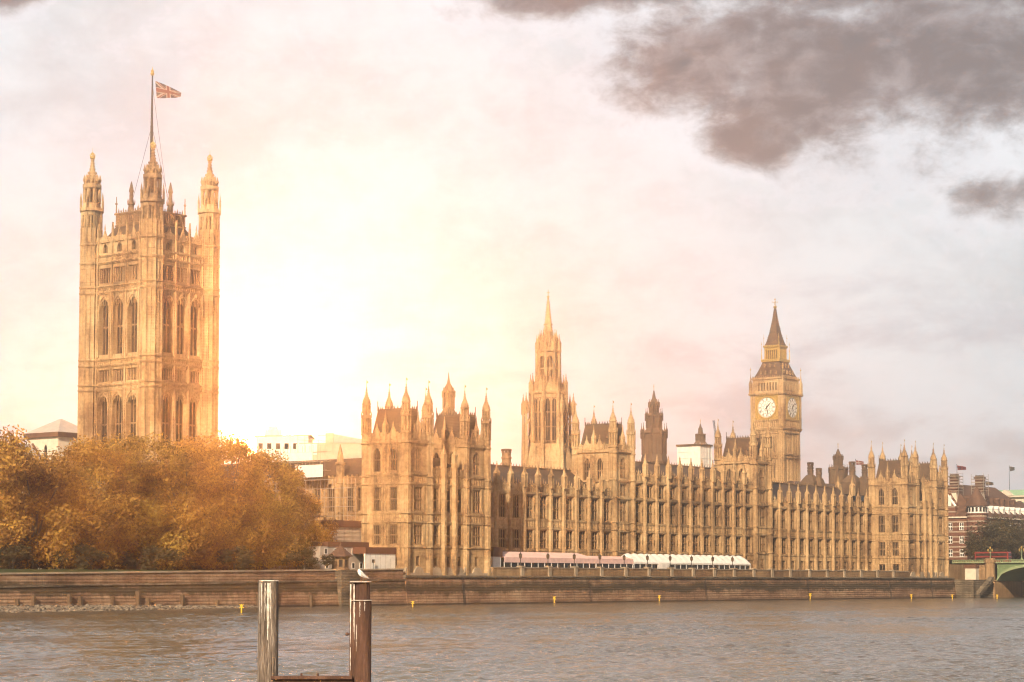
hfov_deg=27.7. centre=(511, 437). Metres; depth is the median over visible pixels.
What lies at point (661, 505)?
window
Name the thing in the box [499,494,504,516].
window
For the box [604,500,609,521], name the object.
window
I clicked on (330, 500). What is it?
window
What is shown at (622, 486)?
window
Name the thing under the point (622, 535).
window
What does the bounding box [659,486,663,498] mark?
window
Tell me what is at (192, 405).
window
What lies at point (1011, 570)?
bridge
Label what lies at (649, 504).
window
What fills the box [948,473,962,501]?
chimney stack
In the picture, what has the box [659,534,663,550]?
window
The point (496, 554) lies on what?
white cabin
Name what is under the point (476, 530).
window
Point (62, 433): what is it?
building
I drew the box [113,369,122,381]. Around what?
window
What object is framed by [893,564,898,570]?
window
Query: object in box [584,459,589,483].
window
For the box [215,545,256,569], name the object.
shrub
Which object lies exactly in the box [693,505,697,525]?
window
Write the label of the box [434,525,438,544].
window
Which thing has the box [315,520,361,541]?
site building
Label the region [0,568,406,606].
embankment wall
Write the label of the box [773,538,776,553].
window
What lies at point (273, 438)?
office building
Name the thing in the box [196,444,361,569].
palace range
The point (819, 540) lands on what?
window
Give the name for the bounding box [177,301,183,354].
window
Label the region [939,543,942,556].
window
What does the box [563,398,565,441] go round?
window
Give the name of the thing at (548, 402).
window
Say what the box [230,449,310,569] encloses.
plane tree
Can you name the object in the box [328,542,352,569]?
kiosk
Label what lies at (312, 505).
plane tree
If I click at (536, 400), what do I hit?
window
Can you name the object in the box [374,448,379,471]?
window
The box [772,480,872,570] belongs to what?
palace range
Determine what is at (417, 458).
window
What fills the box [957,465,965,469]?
flag
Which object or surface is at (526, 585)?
terrace wall
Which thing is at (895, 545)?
window
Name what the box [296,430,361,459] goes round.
temporary roof
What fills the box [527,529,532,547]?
window
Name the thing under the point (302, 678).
cross beam
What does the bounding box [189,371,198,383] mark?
window
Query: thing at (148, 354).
square tower
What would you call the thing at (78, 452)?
plane tree
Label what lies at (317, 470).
scaffolding
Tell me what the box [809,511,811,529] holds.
window
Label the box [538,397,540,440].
window
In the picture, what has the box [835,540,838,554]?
window
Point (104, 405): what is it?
window
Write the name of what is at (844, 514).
window
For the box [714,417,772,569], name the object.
river tower
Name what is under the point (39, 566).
shrub
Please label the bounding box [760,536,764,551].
window
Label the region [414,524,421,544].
window
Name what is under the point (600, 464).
window
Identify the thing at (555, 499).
window
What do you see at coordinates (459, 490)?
window
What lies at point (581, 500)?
window
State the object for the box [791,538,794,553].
window
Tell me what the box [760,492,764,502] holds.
window
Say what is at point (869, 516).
window
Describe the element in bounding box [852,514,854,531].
window
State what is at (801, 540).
window
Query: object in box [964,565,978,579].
white kiosk
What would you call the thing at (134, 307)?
window
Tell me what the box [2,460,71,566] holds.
plane tree
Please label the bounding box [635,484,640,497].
window
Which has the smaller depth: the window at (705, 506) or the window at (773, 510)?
the window at (705, 506)
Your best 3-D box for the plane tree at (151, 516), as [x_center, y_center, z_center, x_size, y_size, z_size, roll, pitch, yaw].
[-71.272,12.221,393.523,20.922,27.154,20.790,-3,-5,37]
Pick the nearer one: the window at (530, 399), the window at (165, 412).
the window at (165, 412)
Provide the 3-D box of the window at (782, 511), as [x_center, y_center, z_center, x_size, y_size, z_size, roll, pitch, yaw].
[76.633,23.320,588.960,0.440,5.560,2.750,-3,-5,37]
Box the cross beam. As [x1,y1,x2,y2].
[271,673,352,681]
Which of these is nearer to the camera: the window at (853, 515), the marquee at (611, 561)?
the marquee at (611, 561)
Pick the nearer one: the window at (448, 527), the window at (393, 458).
the window at (393, 458)
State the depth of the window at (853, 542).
622.69 m
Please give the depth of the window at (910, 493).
630.49 m
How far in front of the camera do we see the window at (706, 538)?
555.32 m
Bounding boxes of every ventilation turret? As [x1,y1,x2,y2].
[441,372,455,414]
[640,386,667,463]
[828,444,847,483]
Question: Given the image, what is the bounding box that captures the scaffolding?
[261,445,355,569]
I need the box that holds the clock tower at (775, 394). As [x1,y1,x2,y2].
[748,299,802,482]
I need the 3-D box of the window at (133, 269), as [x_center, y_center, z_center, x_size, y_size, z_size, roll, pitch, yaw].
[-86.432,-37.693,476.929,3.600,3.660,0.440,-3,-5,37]
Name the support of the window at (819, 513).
in the palace range at (815, 527)
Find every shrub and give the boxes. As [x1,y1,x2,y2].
[0,542,35,568]
[9,538,64,568]
[38,546,95,569]
[51,542,109,569]
[73,560,118,569]
[101,545,161,569]
[120,544,184,569]
[130,540,182,569]
[159,545,212,569]
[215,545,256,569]
[277,547,334,569]
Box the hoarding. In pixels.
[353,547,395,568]
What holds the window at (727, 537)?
in the palace range at (684, 509)
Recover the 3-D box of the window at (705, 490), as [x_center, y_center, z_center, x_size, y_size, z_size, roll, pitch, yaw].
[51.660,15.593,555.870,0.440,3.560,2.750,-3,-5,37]
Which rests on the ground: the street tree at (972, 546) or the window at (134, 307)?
the street tree at (972, 546)
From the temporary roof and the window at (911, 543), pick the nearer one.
the temporary roof
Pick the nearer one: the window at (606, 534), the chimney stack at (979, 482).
the window at (606, 534)
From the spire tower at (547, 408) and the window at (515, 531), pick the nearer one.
the window at (515, 531)
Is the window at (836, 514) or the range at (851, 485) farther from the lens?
the range at (851, 485)
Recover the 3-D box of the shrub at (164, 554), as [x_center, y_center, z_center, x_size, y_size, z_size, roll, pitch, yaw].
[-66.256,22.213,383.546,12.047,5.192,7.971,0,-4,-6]
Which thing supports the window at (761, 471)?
in the river tower at (753, 455)
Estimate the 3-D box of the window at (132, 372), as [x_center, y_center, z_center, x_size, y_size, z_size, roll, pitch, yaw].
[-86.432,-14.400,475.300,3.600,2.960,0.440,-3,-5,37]
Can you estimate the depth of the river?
162.78 m
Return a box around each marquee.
[501,552,595,567]
[589,556,632,567]
[622,553,750,568]
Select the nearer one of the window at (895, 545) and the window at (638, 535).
the window at (638, 535)
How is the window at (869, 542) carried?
in the palace range at (815, 527)
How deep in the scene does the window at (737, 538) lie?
568.63 m
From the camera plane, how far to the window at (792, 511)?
593.59 m
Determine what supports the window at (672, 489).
in the palace range at (684, 509)
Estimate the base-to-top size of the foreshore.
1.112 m
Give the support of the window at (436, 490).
in the corner pavilion at (425, 496)
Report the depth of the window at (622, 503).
523.20 m
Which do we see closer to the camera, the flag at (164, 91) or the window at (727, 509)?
the flag at (164, 91)
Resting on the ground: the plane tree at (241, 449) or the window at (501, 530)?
the plane tree at (241, 449)
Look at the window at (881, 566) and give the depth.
630.33 m
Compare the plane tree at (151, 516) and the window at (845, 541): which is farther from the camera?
the window at (845, 541)
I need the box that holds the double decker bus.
[975,552,1010,561]
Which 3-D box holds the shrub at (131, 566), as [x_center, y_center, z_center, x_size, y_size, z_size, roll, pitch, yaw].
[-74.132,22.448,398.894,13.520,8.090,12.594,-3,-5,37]
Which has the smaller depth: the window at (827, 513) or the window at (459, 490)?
the window at (459, 490)
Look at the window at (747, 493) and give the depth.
573.92 m
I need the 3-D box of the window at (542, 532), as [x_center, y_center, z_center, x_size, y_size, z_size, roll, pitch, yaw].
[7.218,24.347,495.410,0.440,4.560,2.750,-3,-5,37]
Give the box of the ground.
[0,569,206,572]
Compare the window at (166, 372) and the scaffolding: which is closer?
the scaffolding
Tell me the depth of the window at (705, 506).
555.86 m
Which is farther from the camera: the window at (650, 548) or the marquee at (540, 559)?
the window at (650, 548)
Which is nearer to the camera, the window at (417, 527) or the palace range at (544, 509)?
the window at (417, 527)
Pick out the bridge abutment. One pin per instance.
(981, 571)
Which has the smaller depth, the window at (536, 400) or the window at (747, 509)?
the window at (747, 509)
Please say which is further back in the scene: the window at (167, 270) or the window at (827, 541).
the window at (827, 541)
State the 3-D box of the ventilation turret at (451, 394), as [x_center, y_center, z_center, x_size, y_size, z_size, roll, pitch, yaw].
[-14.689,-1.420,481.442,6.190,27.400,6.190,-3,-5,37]
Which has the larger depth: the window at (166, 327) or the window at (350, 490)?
the window at (166, 327)
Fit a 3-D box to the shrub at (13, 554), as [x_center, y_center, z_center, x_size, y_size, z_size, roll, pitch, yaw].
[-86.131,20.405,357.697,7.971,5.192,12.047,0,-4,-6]
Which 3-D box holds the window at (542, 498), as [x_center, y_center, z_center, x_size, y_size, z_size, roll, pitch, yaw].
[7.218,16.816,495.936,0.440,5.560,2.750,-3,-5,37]
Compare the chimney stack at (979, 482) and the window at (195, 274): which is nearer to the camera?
the window at (195, 274)
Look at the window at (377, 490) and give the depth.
442.52 m
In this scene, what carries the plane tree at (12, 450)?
on the ground
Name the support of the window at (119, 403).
in the square tower at (148, 354)
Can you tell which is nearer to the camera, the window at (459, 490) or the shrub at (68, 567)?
the shrub at (68, 567)
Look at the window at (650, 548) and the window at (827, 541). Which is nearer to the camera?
the window at (650, 548)
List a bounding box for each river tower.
[571,401,635,555]
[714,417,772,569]
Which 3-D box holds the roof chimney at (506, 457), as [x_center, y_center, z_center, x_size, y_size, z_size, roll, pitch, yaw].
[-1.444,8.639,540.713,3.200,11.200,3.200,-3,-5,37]
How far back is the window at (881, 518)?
631.26 m
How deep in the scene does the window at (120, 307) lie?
480.00 m
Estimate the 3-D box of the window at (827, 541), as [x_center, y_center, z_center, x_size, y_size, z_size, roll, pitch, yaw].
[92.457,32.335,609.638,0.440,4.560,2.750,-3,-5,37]
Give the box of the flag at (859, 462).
[856,460,863,464]
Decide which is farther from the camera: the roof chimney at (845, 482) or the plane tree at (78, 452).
the roof chimney at (845, 482)
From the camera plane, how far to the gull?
54.82 m
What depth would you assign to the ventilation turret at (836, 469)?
679.34 m
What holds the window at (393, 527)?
in the corner pavilion at (425, 496)
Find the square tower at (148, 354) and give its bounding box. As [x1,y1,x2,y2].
[77,67,220,524]
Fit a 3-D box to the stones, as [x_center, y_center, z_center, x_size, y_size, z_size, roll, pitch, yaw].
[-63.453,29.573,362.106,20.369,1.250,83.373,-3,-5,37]
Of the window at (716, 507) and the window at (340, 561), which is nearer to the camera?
the window at (340, 561)
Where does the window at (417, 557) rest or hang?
in the corner pavilion at (425, 496)
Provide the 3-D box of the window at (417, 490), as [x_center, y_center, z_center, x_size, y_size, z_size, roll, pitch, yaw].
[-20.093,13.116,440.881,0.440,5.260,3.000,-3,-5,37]
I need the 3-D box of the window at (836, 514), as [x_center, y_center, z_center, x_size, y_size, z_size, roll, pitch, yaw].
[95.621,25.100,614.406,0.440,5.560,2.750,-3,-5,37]
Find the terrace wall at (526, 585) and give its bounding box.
[403,566,955,604]
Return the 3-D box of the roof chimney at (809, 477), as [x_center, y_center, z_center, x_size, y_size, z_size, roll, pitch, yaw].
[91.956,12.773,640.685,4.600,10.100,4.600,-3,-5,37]
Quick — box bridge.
[949,558,1023,597]
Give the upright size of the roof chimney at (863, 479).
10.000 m
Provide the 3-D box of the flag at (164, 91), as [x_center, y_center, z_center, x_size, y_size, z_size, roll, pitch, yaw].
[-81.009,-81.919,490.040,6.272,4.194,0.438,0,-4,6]
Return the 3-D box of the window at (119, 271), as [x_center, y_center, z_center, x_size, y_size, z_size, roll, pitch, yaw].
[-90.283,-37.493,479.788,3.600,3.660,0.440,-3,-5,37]
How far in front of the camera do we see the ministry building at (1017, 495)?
874.11 m
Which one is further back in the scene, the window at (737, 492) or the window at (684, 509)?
the window at (737, 492)
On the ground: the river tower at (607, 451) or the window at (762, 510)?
the river tower at (607, 451)
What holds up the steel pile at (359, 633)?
in the river
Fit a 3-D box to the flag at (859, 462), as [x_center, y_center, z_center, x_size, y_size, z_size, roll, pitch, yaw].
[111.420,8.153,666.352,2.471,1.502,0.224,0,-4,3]
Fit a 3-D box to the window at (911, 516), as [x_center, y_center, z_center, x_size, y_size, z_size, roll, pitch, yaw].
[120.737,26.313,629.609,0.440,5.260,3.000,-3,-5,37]
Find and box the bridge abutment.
[949,560,1017,581]
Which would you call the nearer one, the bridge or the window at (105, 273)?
the window at (105, 273)
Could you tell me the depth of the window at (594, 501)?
513.58 m
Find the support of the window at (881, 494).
in the corner pavilion at (908, 498)
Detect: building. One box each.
[3,419,76,568]
[254,426,314,461]
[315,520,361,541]
[999,490,1023,502]
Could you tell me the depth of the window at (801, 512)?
597.81 m
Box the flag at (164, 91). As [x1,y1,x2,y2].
[155,81,180,97]
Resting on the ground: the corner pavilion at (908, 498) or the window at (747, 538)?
the corner pavilion at (908, 498)
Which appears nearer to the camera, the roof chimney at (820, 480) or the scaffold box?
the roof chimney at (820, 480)
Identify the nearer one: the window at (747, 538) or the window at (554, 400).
the window at (747, 538)
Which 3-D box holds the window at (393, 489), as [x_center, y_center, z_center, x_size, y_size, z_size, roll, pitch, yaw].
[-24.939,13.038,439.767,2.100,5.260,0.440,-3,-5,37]
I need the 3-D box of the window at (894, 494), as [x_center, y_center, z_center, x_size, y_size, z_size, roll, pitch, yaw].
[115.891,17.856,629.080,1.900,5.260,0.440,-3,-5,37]
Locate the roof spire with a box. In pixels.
[694,419,706,443]
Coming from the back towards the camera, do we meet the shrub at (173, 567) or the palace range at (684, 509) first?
the palace range at (684, 509)
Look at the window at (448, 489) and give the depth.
449.49 m
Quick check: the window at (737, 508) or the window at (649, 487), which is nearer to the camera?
the window at (649, 487)
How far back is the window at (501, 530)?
482.82 m
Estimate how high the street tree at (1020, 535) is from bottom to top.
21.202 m
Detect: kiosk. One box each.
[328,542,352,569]
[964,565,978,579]
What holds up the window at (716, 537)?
in the palace range at (684, 509)
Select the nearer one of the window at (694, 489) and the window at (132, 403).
the window at (132, 403)
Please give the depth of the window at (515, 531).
487.08 m
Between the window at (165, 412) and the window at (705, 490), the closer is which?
the window at (165, 412)
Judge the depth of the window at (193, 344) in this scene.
484.71 m
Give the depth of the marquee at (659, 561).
531.34 m
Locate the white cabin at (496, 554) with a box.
[490,547,502,566]
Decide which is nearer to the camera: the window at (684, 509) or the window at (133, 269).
the window at (133, 269)
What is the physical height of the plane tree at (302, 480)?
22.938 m
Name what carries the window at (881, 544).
in the corner pavilion at (908, 498)
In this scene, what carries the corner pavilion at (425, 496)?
on the ground
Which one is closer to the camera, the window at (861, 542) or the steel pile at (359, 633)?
the steel pile at (359, 633)
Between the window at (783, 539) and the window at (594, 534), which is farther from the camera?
the window at (783, 539)
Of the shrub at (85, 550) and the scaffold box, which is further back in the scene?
the scaffold box
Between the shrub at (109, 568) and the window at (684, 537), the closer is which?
the shrub at (109, 568)
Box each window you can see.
[99,370,108,382]
[101,268,109,283]
[101,397,106,451]
[102,301,108,354]
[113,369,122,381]
[114,266,124,282]
[115,397,121,448]
[116,300,122,353]
[128,367,136,380]
[129,264,138,280]
[130,298,136,352]
[130,395,135,450]
[162,368,171,380]
[162,395,168,446]
[163,265,172,280]
[163,298,170,352]
[176,369,185,381]
[176,397,182,444]
[177,267,186,283]
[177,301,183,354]
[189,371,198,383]
[189,398,195,441]
[190,302,196,355]
[191,269,199,285]
[315,489,319,511]
[328,489,333,511]
[339,560,348,566]
[348,487,352,511]
[358,487,360,510]
[373,525,380,544]
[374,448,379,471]
[374,487,380,510]
[389,524,396,544]
[390,448,396,470]
[390,486,396,510]
[414,448,421,471]
[414,486,421,510]
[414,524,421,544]
[416,556,419,565]
[434,488,438,511]
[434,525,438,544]
[446,525,449,544]
[447,488,449,511]
[457,489,460,512]
[457,526,460,545]
[473,453,479,475]
[473,490,479,513]
[473,526,479,545]
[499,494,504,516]
[499,528,505,547]
[513,494,519,517]
[513,529,519,547]
[527,495,532,518]
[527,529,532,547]
[530,399,530,440]
[534,397,537,440]
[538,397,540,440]
[540,496,545,518]
[540,530,545,548]
[546,397,550,440]
[552,397,556,440]
[553,497,558,519]
[553,530,559,548]
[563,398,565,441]
[566,497,571,519]
[566,531,571,548]
[579,498,584,520]
[579,531,584,549]
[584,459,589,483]
[592,499,596,520]
[592,532,597,549]
[597,458,602,482]
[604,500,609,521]
[604,532,608,549]
[620,458,625,477]
[620,484,625,495]
[620,501,626,521]
[620,533,626,549]
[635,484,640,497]
[636,501,640,522]
[636,533,640,550]
[647,485,652,498]
[647,502,652,523]
[648,533,652,550]
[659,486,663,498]
[659,503,663,523]
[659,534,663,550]
[670,486,675,499]
[671,503,675,524]
[671,534,675,551]
[682,487,686,500]
[682,504,686,524]
[682,535,686,551]
[693,488,696,500]
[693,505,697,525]
[693,535,697,551]
[704,489,708,501]
[704,505,708,525]
[704,535,708,551]
[715,490,718,502]
[715,506,718,525]
[715,536,719,552]
[725,490,729,502]
[725,506,729,526]
[725,536,729,552]
[736,491,739,503]
[736,507,739,526]
[736,537,739,552]
[746,492,749,503]
[746,508,750,527]
[746,537,749,552]
[760,468,763,486]
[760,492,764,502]
[760,508,764,525]
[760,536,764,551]
[772,509,776,528]
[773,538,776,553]
[781,510,784,528]
[782,538,785,553]
[791,510,794,529]
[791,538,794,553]
[800,511,803,529]
[800,539,803,553]
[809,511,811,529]
[809,539,812,554]
[817,512,821,530]
[818,539,821,554]
[826,512,829,530]
[826,540,829,554]
[835,513,837,530]
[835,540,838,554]
[843,513,846,531]
[844,540,846,554]
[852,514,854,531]
[852,541,855,555]
[860,514,862,531]
[860,541,863,555]
[868,515,871,532]
[868,541,871,555]
[879,488,883,504]
[879,515,884,532]
[879,542,884,555]
[879,564,884,570]
[892,488,897,504]
[892,515,897,532]
[892,542,898,555]
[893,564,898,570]
[909,489,912,504]
[910,515,913,532]
[910,542,913,555]
[938,491,941,506]
[939,517,942,533]
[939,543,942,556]
[949,549,952,556]
[959,522,963,529]
[959,536,963,543]
[967,507,986,511]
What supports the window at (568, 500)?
in the palace range at (544, 509)
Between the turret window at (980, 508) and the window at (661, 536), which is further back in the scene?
the turret window at (980, 508)
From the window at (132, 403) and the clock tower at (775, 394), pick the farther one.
the clock tower at (775, 394)
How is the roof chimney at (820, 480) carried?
on the range at (851, 485)
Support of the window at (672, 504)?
in the palace range at (684, 509)
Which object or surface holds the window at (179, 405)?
in the square tower at (148, 354)
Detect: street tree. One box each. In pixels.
[961,520,1015,559]
[970,514,1023,560]
[995,519,1023,559]
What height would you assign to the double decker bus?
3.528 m
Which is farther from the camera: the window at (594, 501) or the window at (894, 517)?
the window at (894, 517)
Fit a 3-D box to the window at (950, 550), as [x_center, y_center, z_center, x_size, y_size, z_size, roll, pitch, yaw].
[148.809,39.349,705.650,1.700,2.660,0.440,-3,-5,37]
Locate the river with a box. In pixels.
[0,597,1023,681]
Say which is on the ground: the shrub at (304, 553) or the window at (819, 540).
the shrub at (304, 553)
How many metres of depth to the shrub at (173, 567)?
403.38 m
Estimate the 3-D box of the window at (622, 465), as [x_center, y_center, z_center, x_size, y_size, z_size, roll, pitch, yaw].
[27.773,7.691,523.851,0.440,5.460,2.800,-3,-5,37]
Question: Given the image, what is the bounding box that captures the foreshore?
[0,605,217,611]
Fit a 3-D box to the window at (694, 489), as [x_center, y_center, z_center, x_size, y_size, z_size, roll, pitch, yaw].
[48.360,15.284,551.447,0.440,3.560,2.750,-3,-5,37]
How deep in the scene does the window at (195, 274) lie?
484.95 m
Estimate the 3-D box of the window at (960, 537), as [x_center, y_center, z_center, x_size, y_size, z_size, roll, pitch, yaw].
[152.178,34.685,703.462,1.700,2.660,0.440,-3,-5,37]
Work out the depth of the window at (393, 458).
440.58 m
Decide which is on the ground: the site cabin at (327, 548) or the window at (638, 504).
the site cabin at (327, 548)
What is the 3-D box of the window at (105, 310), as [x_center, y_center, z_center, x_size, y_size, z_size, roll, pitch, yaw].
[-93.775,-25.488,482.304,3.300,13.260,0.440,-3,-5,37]
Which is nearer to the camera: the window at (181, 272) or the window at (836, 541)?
the window at (181, 272)
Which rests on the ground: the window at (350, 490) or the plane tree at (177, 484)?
the plane tree at (177, 484)
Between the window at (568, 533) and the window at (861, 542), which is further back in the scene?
the window at (861, 542)
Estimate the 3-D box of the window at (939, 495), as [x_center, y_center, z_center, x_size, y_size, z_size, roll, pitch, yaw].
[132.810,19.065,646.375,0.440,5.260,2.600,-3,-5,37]
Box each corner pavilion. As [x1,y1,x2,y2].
[361,378,491,575]
[867,440,949,577]
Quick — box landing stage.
[949,564,993,597]
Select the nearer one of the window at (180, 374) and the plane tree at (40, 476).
the plane tree at (40, 476)
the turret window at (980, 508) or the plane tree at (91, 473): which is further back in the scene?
the turret window at (980, 508)
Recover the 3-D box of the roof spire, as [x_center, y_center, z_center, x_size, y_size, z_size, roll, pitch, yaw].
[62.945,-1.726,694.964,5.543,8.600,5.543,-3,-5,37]
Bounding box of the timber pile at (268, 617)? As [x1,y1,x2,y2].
[257,580,278,681]
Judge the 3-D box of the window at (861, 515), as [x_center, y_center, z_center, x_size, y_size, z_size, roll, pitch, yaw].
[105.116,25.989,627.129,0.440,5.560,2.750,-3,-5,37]
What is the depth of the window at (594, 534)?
513.08 m
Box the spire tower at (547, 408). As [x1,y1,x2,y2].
[521,292,574,471]
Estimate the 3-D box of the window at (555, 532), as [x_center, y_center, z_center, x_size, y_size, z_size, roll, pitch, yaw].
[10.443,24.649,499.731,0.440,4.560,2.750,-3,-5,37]
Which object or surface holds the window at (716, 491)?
in the palace range at (684, 509)
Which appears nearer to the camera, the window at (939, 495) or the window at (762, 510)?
the window at (762, 510)
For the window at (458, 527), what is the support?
in the corner pavilion at (425, 496)
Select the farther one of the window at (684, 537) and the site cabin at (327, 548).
the window at (684, 537)
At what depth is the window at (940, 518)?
646.38 m
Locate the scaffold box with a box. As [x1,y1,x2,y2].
[676,443,712,467]
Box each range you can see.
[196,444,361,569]
[491,461,611,558]
[635,454,753,567]
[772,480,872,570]
[787,477,864,504]
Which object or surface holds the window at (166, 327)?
in the square tower at (148, 354)
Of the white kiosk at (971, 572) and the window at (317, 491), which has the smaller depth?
the window at (317, 491)
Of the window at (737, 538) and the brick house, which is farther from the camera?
the brick house
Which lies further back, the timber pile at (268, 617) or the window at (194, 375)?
the window at (194, 375)
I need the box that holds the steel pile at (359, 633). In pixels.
[345,581,371,681]
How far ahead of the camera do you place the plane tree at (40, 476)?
370.57 m
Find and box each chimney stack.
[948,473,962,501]
[971,473,988,498]
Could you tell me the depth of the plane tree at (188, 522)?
397.31 m
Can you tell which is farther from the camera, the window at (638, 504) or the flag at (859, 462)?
the flag at (859, 462)
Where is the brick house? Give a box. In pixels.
[948,485,1023,559]
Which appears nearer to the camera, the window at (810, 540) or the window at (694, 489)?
the window at (694, 489)
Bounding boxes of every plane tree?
[0,424,36,559]
[0,446,118,568]
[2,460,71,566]
[34,433,148,569]
[54,442,131,542]
[90,431,194,569]
[135,441,234,559]
[137,434,240,569]
[167,429,283,569]
[203,483,300,569]
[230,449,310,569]
[266,487,339,569]
[277,464,318,569]
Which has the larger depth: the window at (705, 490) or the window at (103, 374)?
the window at (705, 490)
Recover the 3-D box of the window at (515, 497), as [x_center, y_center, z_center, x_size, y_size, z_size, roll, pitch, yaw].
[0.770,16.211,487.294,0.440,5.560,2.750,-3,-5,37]
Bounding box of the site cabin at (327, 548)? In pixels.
[304,541,368,568]
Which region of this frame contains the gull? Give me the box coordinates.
[357,569,368,580]
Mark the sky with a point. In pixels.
(405, 186)
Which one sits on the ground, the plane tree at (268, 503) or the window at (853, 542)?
the plane tree at (268, 503)
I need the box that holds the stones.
[0,604,257,612]
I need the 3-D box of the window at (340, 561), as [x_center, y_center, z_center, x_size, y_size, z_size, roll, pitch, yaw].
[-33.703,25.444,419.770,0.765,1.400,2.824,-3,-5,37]
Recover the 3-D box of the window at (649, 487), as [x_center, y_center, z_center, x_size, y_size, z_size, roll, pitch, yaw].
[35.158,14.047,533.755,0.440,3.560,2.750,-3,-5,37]
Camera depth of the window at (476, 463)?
458.02 m
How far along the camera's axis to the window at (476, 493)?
457.46 m
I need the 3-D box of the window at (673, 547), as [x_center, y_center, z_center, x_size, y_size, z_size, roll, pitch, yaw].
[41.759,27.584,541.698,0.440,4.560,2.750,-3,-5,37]
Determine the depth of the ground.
362.68 m
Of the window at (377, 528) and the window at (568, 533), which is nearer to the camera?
the window at (377, 528)
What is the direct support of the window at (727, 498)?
in the palace range at (684, 509)
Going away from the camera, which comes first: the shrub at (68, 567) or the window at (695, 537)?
the shrub at (68, 567)
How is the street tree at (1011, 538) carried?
on the ground
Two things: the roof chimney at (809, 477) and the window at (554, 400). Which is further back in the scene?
the roof chimney at (809, 477)
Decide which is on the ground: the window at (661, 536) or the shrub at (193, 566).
the shrub at (193, 566)
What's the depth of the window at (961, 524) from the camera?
703.87 m
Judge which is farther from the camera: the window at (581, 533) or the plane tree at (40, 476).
the window at (581, 533)
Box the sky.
[0,0,1023,489]
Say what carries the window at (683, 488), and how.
in the palace range at (684, 509)
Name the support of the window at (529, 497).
in the palace range at (544, 509)
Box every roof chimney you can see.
[501,449,511,465]
[800,462,816,485]
[816,468,825,485]
[841,461,859,494]
[855,464,867,495]
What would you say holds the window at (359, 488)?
in the palace range at (340, 468)

